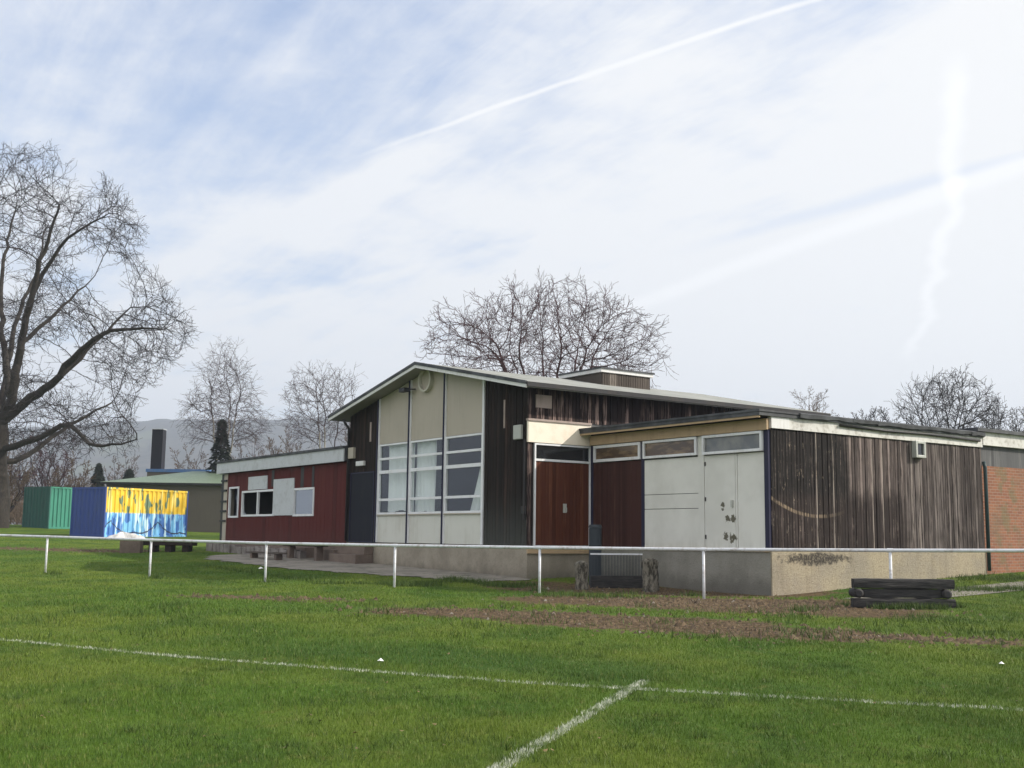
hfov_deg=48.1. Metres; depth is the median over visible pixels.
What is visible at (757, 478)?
timber wing
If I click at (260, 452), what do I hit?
bare tree
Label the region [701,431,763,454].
window
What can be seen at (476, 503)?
window
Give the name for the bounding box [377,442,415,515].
window
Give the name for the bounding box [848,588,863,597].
cross log
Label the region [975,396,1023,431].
bare tree
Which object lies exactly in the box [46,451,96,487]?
bare tree
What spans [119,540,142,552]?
concrete block
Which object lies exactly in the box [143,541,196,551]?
bench
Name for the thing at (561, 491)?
entrance door
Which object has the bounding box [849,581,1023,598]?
footpath
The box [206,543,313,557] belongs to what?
block kerb
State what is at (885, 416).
bare tree
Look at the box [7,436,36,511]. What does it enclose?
bare tree
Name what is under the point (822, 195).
sky
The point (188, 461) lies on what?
bare tree
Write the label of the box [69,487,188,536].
shipping container
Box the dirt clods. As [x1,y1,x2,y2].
[0,545,1023,652]
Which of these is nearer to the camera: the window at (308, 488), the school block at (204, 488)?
the window at (308, 488)
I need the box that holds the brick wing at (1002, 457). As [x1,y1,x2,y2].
[959,427,1023,573]
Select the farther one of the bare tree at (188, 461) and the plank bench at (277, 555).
the bare tree at (188, 461)
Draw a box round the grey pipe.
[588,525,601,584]
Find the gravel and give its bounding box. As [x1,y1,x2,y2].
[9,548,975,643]
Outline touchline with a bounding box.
[0,638,1022,710]
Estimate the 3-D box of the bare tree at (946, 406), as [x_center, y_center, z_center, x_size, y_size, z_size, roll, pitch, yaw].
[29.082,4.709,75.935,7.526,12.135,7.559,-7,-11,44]
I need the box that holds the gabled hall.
[328,362,830,578]
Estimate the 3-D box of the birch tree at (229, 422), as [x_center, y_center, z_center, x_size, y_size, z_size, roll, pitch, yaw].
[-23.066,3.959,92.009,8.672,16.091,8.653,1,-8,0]
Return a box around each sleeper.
[851,578,954,588]
[851,598,955,607]
[862,588,940,597]
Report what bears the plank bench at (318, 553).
on the path
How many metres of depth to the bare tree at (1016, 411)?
78.50 m
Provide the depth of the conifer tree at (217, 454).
89.90 m
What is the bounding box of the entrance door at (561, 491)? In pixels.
[533,443,590,546]
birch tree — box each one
[171,335,276,460]
[274,359,364,451]
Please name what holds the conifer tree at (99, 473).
on the ground at (17, 529)
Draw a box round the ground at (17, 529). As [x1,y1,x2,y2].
[0,525,1023,767]
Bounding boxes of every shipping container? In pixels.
[22,486,71,528]
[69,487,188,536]
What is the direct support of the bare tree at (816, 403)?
on the ground at (17, 529)
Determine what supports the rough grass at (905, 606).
on the ground at (17, 529)
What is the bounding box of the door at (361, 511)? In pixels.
[348,471,374,542]
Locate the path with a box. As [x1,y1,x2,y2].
[205,554,528,581]
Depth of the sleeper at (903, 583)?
21.27 m
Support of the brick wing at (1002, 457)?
on the ground at (17, 529)
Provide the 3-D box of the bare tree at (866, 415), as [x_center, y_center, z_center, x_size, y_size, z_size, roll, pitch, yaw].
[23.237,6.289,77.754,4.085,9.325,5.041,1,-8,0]
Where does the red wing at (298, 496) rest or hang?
on the ground at (17, 529)
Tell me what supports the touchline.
on the ground at (17, 529)
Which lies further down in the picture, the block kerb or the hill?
the block kerb
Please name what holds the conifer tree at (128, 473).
on the ground at (17, 529)
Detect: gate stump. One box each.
[574,561,588,589]
[641,558,658,591]
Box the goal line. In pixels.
[486,680,649,767]
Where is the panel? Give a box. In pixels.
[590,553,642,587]
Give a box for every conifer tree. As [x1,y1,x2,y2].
[90,463,105,486]
[122,468,134,478]
[205,419,231,472]
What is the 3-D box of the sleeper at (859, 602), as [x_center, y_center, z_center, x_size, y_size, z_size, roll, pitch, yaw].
[7.260,4.071,21.302,1.916,0.192,0.193,1,-8,-1]
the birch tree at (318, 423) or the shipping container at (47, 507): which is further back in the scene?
the birch tree at (318, 423)
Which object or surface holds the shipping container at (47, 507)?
on the ground at (17, 529)
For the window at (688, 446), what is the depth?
28.85 m
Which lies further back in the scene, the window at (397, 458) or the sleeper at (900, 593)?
the window at (397, 458)
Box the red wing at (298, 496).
[216,446,346,548]
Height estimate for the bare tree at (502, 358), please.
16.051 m
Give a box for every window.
[228,486,238,517]
[241,489,272,516]
[292,487,314,515]
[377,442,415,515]
[408,437,441,514]
[443,433,481,514]
[593,442,640,462]
[642,437,697,458]
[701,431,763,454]
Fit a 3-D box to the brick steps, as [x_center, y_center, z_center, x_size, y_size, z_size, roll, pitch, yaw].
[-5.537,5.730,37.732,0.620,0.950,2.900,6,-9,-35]
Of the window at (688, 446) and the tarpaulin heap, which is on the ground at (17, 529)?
the tarpaulin heap
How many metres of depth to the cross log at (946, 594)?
21.23 m
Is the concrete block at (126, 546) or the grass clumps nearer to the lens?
the grass clumps
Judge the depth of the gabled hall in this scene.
32.98 m
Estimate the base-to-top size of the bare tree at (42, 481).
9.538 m
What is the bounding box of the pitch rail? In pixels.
[0,534,1023,598]
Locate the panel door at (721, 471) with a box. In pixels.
[704,454,738,547]
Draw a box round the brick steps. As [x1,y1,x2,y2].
[323,546,372,563]
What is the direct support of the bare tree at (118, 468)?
on the ground at (17, 529)
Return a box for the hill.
[7,417,349,524]
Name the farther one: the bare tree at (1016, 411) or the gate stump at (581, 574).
the bare tree at (1016, 411)
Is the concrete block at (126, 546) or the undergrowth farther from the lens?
the undergrowth
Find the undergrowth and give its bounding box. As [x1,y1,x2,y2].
[9,471,90,524]
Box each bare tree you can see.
[0,138,199,527]
[7,425,80,499]
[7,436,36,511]
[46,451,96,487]
[92,451,139,483]
[170,444,209,468]
[230,436,264,459]
[264,424,301,454]
[414,265,676,388]
[790,386,835,414]
[835,408,888,420]
[869,406,907,423]
[889,362,1016,428]
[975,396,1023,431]
[999,406,1023,431]
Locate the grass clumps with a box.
[0,611,1023,767]
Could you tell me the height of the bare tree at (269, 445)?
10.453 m
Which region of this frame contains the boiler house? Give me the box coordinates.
[146,429,211,475]
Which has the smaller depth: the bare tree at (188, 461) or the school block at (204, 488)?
the school block at (204, 488)
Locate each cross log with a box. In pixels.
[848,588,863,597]
[940,589,951,598]
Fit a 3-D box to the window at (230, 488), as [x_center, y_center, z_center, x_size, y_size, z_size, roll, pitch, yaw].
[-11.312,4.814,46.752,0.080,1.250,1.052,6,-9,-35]
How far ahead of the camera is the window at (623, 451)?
30.54 m
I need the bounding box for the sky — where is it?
[0,0,1023,430]
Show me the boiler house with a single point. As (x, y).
(158, 450)
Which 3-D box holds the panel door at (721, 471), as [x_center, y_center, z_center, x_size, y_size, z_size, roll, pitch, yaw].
[4.974,2.798,27.312,0.090,2.230,1.080,6,-9,-35]
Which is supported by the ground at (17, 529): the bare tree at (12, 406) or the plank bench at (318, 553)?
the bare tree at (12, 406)
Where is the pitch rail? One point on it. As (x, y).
(890, 551)
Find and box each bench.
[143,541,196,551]
[246,551,286,559]
[283,545,327,560]
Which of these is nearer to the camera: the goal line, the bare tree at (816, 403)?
the goal line
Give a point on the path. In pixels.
(330, 566)
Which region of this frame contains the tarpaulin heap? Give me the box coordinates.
[108,532,144,537]
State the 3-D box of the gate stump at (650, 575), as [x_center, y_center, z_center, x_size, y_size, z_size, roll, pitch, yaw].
[3.271,4.539,27.129,0.436,0.860,0.448,1,-8,0]
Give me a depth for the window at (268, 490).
44.73 m
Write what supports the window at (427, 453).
in the gabled hall
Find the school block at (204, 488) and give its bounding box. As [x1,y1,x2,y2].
[100,471,223,532]
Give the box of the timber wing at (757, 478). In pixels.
[579,409,986,595]
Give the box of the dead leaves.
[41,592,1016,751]
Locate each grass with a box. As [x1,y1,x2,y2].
[0,563,1023,642]
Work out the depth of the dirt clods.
19.82 m

